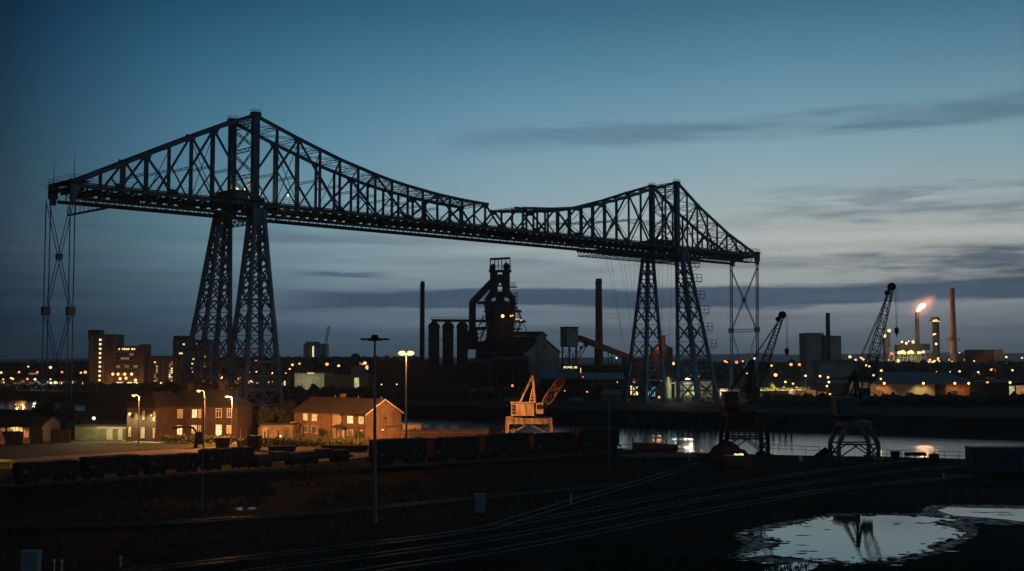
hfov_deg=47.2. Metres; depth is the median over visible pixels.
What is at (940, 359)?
process plant
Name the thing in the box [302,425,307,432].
window
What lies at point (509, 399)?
shed
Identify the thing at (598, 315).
chimney
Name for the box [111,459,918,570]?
railway track
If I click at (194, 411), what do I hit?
window
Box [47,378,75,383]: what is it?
shop row
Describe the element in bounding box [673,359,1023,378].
distant woodland
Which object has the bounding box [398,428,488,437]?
yard wall
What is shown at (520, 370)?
works block
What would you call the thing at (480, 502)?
relay cabinet
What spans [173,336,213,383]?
tower block
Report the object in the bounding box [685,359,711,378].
building
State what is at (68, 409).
dark tree
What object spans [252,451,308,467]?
flat wagon
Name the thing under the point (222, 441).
yard skip
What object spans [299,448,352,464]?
flat wagon
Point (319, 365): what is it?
distant woodland
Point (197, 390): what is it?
street lamp
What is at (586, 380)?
long store
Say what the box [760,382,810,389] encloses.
lit shrub row
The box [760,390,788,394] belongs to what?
factory wall
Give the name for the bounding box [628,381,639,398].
landing house
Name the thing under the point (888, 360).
process plant
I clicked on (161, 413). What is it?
brick terrace
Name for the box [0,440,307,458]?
lawn
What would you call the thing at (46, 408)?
dark tree
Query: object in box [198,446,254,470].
open wagon
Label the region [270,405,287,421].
dark tree
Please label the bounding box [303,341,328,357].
tower block
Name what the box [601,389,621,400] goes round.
shed
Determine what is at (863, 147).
sky
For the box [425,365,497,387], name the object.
works block
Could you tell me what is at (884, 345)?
column tower
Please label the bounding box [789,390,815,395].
pink shed
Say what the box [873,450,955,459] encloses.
quay railing
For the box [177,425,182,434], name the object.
window
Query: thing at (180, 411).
window
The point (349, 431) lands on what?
window
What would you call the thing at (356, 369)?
hilltop block
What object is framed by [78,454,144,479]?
open wagon
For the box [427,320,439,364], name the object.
hot stove
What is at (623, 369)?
works block
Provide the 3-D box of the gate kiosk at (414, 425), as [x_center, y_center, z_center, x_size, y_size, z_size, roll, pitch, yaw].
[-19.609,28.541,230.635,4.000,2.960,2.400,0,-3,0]
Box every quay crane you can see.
[505,342,587,432]
[719,311,788,457]
[825,283,898,460]
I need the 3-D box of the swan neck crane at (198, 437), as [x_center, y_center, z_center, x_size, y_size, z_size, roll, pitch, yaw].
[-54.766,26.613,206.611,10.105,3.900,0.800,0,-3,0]
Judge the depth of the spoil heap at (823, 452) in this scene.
187.87 m
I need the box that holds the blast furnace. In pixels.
[468,257,525,349]
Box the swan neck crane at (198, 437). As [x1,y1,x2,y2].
[172,425,228,447]
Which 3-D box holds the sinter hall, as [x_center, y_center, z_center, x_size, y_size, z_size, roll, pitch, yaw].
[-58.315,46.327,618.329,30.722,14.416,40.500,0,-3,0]
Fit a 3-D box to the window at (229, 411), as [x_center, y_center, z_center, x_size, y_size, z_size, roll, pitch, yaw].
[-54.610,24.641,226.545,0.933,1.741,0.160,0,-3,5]
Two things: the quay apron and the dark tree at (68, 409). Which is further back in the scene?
the dark tree at (68, 409)
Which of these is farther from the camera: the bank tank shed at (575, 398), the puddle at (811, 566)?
the bank tank shed at (575, 398)
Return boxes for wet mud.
[727,513,978,564]
[914,504,1023,524]
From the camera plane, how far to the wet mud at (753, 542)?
101.13 m
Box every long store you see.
[29,368,578,388]
[578,373,624,389]
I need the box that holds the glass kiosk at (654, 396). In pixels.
[642,387,656,398]
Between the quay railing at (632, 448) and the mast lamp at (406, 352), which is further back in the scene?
the mast lamp at (406, 352)
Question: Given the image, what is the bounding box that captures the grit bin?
[0,459,15,468]
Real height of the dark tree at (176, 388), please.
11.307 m
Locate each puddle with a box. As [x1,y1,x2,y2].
[231,507,258,509]
[739,515,965,562]
[765,562,817,570]
[939,507,1023,521]
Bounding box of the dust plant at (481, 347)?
[461,342,487,364]
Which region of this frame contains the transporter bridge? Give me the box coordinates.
[41,108,762,427]
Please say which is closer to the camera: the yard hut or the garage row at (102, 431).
the garage row at (102, 431)
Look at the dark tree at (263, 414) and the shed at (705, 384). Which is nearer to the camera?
the dark tree at (263, 414)
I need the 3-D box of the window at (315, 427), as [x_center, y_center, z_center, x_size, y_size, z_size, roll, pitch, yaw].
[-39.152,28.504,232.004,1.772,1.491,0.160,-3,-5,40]
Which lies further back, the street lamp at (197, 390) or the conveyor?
the conveyor
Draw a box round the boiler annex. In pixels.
[825,336,841,359]
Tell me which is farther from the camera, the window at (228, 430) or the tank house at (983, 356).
the tank house at (983, 356)
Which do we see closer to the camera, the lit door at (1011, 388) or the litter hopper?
the litter hopper
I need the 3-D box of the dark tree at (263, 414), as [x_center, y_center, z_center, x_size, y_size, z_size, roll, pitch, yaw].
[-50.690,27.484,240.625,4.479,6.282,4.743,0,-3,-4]
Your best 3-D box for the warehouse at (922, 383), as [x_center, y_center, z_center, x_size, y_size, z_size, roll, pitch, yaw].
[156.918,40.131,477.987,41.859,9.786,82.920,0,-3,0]
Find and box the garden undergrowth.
[236,435,369,446]
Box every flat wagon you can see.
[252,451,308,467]
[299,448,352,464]
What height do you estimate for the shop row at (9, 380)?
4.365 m
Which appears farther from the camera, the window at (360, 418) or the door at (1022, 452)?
the window at (360, 418)
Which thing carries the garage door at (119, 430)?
in the garage row at (102, 431)
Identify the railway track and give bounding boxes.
[0,450,638,488]
[0,483,624,530]
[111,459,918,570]
[234,465,964,570]
[345,475,979,570]
[476,462,719,527]
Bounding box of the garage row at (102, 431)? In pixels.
[73,417,126,439]
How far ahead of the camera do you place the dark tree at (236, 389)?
264.99 m
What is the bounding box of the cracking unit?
[893,340,930,362]
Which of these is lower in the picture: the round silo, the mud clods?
the mud clods
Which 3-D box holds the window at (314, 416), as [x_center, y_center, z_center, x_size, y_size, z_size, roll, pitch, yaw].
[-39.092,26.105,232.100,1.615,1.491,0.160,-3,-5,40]
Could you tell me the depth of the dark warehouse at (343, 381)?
558.29 m
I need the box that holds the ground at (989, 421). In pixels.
[0,361,1023,570]
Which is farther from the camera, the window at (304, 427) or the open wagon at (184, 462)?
the window at (304, 427)
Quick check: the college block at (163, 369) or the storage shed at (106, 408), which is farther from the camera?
the college block at (163, 369)
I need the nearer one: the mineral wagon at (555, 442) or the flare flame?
the mineral wagon at (555, 442)
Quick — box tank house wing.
[993,350,1002,377]
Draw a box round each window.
[24,428,28,436]
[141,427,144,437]
[177,409,182,417]
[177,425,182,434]
[192,409,196,417]
[215,425,221,435]
[216,408,221,417]
[226,425,230,433]
[227,409,231,417]
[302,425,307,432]
[303,413,307,420]
[311,426,316,433]
[312,414,316,420]
[347,415,352,423]
[347,429,352,435]
[358,416,363,423]
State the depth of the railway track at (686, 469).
134.66 m
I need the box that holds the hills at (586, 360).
[0,357,606,362]
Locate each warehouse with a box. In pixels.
[295,372,334,389]
[326,375,373,388]
[820,372,973,395]
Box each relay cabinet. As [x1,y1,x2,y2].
[20,549,42,570]
[474,493,485,512]
[724,455,741,465]
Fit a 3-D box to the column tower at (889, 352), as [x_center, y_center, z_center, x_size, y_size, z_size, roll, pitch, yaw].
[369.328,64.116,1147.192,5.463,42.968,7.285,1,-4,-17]
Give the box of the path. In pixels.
[71,438,236,443]
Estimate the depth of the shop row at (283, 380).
638.11 m
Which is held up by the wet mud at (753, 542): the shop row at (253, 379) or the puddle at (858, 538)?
the puddle at (858, 538)
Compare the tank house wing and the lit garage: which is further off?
the tank house wing
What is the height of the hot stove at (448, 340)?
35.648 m
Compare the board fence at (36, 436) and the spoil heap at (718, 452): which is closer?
the spoil heap at (718, 452)
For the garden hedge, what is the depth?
216.69 m
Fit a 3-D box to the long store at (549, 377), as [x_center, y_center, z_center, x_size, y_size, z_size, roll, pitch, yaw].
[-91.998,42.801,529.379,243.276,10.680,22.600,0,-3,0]
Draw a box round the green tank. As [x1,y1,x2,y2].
[665,377,673,397]
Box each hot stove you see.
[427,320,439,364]
[442,320,454,364]
[456,320,468,364]
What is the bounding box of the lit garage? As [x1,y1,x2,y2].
[259,422,298,437]
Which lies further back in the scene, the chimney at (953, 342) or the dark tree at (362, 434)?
the chimney at (953, 342)
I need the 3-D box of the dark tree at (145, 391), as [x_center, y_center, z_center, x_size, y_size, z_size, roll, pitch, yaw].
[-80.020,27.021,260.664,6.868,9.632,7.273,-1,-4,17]
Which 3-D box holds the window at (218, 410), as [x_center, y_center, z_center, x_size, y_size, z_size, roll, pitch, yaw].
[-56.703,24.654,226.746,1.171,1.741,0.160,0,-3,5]
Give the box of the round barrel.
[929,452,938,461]
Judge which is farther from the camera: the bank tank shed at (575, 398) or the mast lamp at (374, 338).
the bank tank shed at (575, 398)
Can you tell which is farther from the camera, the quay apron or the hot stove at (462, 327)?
the hot stove at (462, 327)
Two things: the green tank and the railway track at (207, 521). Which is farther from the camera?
the green tank
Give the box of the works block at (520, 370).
[492,356,528,387]
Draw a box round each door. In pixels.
[106,429,112,439]
[118,429,122,439]
[262,427,268,437]
[285,427,288,437]
[538,353,542,384]
[1009,386,1013,394]
[1022,452,1023,470]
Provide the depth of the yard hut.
430.63 m
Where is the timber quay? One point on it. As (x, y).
(651, 415)
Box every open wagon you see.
[9,459,81,484]
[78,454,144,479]
[141,452,201,475]
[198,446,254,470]
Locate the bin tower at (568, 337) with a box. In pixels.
[560,327,578,366]
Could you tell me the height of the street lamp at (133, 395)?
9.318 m
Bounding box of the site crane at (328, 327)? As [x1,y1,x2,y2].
[319,326,329,357]
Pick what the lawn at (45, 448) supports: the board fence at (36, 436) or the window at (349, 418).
the board fence at (36, 436)
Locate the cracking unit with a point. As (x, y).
(906, 348)
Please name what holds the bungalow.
on the lawn at (45, 448)
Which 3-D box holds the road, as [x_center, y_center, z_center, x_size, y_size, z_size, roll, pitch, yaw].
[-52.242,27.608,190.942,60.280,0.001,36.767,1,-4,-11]
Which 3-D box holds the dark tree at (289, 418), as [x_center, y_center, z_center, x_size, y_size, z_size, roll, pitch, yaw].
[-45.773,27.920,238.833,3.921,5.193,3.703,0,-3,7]
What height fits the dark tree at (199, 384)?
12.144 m
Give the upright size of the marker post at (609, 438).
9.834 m
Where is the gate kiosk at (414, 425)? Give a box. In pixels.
[402,423,422,428]
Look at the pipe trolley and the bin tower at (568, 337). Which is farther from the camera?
the bin tower at (568, 337)
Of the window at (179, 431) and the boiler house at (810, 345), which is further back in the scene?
the boiler house at (810, 345)
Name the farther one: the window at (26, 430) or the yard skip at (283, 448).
the window at (26, 430)
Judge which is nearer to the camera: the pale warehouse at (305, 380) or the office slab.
the pale warehouse at (305, 380)
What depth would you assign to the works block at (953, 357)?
1098.07 m
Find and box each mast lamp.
[359,335,389,522]
[398,350,413,437]
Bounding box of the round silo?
[650,335,672,385]
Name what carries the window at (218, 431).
in the brick terrace at (161, 413)
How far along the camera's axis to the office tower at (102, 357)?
628.88 m
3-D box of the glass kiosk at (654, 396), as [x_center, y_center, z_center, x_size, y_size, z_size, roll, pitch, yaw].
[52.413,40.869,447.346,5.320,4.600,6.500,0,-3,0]
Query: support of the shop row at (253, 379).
on the ground at (989, 421)
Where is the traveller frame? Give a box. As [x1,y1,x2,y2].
[577,249,701,344]
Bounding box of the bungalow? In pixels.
[0,416,62,441]
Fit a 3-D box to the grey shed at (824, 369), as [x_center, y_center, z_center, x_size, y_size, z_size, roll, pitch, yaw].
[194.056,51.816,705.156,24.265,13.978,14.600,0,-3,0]
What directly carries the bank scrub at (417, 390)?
on the ground at (989, 421)
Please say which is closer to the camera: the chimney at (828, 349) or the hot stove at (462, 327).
the hot stove at (462, 327)
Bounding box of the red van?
[0,430,4,443]
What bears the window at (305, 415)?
in the brick house at (348, 416)
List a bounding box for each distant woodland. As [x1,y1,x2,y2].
[0,355,312,381]
[280,355,419,374]
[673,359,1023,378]
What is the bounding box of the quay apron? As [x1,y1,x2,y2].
[617,452,698,457]
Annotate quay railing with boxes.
[620,444,695,452]
[770,445,819,452]
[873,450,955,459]
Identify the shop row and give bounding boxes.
[0,378,33,383]
[25,380,45,384]
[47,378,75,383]
[69,380,87,384]
[210,376,242,384]
[241,378,258,384]
[264,377,289,385]
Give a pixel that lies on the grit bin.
(6, 464)
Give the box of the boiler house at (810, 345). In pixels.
[799,333,823,379]
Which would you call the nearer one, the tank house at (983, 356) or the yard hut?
the yard hut
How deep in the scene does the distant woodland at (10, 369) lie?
723.12 m
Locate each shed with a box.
[80,396,138,423]
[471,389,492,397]
[503,398,516,400]
[568,397,582,400]
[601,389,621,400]
[670,380,711,397]
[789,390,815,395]
[811,360,857,383]
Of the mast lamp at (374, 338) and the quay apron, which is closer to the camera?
the mast lamp at (374, 338)
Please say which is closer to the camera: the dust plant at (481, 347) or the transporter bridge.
the transporter bridge
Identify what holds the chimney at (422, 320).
on the ground at (989, 421)
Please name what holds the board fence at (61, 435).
on the lawn at (45, 448)
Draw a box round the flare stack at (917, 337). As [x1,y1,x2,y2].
[915,312,919,362]
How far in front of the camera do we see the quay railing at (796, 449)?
193.53 m
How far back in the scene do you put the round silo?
633.80 m
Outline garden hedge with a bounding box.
[160,432,234,443]
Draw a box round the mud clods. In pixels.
[733,512,1010,561]
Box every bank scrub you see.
[0,381,274,389]
[233,382,651,398]
[745,391,1023,404]
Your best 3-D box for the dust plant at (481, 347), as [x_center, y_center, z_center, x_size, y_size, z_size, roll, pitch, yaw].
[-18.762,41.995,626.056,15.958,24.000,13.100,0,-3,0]
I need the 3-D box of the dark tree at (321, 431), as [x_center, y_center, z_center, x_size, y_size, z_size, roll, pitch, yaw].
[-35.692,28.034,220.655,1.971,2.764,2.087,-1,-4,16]
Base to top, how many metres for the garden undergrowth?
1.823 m
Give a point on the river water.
(704, 440)
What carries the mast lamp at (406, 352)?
on the ground at (989, 421)
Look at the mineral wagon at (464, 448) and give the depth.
177.12 m
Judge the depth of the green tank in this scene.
449.35 m
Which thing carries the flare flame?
on the flare stack at (917, 337)
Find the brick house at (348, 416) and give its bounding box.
[290,394,403,438]
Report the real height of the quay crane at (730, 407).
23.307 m
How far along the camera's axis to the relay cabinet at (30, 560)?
86.18 m
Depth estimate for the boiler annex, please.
810.89 m
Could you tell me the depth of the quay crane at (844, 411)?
182.19 m
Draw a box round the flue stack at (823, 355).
[821,335,825,359]
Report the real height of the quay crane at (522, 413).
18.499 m
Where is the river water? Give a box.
[0,399,1023,458]
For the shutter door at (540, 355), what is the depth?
598.39 m
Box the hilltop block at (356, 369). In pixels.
[351,362,367,374]
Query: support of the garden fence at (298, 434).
on the ground at (989, 421)
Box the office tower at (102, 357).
[88,330,123,384]
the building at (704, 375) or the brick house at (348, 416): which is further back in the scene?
the building at (704, 375)
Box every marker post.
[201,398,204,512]
[608,400,609,470]
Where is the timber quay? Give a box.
[551,409,791,431]
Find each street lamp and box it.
[131,394,139,446]
[196,389,204,445]
[226,395,232,444]
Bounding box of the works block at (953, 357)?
[950,354,963,362]
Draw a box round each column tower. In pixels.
[883,334,886,361]
[886,329,893,359]
[928,317,939,359]
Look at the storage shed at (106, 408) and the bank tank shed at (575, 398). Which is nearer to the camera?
the storage shed at (106, 408)
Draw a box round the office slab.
[112,346,138,383]
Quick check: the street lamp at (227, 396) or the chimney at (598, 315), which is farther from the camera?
the chimney at (598, 315)
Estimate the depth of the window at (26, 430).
220.67 m
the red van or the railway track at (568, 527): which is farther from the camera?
the red van
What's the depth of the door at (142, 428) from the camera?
221.59 m
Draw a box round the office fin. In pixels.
[138,344,150,383]
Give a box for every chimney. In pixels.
[420,281,424,359]
[595,278,602,364]
[826,313,830,359]
[949,288,959,353]
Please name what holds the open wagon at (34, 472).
on the railway track at (62, 483)
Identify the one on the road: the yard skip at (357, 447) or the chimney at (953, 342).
the yard skip at (357, 447)
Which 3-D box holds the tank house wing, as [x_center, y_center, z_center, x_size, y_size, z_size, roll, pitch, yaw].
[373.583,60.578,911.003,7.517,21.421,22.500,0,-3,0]
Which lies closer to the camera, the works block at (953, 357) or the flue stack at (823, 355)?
the flue stack at (823, 355)
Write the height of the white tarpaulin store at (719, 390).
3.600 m
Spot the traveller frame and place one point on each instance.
(635, 256)
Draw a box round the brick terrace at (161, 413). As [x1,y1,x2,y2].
[125,381,254,441]
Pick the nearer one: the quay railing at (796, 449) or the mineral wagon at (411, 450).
the mineral wagon at (411, 450)
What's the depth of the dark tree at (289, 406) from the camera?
259.98 m
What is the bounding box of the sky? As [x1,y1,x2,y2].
[0,0,1023,358]
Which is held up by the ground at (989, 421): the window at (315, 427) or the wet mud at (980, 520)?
the wet mud at (980, 520)
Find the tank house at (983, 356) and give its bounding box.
[964,350,993,377]
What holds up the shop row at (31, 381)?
on the ground at (989, 421)
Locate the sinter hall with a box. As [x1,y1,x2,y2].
[368,360,429,387]
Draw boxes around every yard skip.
[215,437,230,447]
[247,435,261,449]
[267,446,296,451]
[322,445,368,450]
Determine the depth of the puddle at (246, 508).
123.75 m
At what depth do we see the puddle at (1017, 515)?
120.57 m
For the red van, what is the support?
on the lawn at (45, 448)
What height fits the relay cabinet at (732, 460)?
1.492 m
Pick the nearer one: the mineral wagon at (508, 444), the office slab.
the mineral wagon at (508, 444)
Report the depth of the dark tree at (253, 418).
242.40 m
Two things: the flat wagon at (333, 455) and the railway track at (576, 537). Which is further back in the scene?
the flat wagon at (333, 455)
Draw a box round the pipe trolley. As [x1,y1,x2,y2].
[904,452,925,460]
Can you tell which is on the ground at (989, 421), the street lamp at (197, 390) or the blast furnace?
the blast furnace
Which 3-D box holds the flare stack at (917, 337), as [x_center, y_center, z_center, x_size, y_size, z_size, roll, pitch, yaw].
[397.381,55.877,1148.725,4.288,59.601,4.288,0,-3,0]
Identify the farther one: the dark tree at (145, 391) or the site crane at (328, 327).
the site crane at (328, 327)
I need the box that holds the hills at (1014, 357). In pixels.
[603,352,1023,361]
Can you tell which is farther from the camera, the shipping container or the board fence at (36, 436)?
the board fence at (36, 436)
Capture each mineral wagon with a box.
[366,437,428,465]
[426,436,481,462]
[476,433,530,458]
[527,432,576,455]
[571,427,620,452]
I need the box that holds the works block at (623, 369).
[576,365,636,385]
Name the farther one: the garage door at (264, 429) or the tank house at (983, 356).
the tank house at (983, 356)
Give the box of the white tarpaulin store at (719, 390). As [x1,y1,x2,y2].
[718,389,739,397]
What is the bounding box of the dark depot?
[963,380,1023,396]
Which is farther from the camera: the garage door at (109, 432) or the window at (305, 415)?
the window at (305, 415)
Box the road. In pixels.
[13,445,368,462]
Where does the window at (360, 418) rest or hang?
in the brick house at (348, 416)
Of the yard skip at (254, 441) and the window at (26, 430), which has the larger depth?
the window at (26, 430)
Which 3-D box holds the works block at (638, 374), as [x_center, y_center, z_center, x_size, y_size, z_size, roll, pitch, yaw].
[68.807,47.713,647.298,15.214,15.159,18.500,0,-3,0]
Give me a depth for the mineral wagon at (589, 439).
194.41 m
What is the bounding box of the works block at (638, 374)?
[621,358,649,385]
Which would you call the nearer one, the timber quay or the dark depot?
the timber quay
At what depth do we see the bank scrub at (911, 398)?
391.57 m
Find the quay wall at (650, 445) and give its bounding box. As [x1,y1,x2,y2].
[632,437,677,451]
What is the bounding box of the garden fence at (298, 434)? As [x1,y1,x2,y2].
[285,431,348,438]
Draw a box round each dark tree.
[32,398,55,416]
[53,402,75,428]
[138,386,159,397]
[160,380,194,393]
[184,374,217,388]
[211,380,242,395]
[252,412,255,425]
[254,404,275,425]
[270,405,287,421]
[276,400,296,415]
[278,411,293,421]
[318,428,327,438]
[354,430,364,439]
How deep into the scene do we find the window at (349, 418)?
225.47 m
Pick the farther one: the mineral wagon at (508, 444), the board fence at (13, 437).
the board fence at (13, 437)
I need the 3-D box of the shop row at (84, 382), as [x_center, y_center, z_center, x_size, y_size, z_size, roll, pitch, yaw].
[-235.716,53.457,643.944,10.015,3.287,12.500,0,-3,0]
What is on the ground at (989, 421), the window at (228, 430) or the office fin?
the office fin
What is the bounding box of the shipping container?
[964,446,1023,472]
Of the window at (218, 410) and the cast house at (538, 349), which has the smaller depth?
the window at (218, 410)
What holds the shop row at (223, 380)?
on the ground at (989, 421)
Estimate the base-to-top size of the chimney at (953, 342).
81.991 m
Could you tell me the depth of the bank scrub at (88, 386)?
570.17 m
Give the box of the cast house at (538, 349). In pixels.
[484,331,560,386]
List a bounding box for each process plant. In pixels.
[866,352,896,362]
[928,353,964,362]
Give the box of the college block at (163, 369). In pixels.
[148,356,189,384]
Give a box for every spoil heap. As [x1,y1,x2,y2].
[699,438,761,463]
[814,447,827,456]
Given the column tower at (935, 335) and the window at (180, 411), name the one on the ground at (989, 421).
the column tower at (935, 335)
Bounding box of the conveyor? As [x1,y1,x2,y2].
[578,335,628,364]
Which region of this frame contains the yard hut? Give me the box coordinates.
[873,390,880,395]
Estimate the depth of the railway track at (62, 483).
164.55 m
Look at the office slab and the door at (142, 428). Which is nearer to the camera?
the door at (142, 428)
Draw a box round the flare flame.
[917,303,925,311]
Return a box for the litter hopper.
[890,451,899,458]
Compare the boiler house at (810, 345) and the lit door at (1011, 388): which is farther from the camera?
the boiler house at (810, 345)
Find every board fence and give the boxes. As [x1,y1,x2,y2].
[0,431,22,444]
[30,430,42,443]
[51,429,70,442]

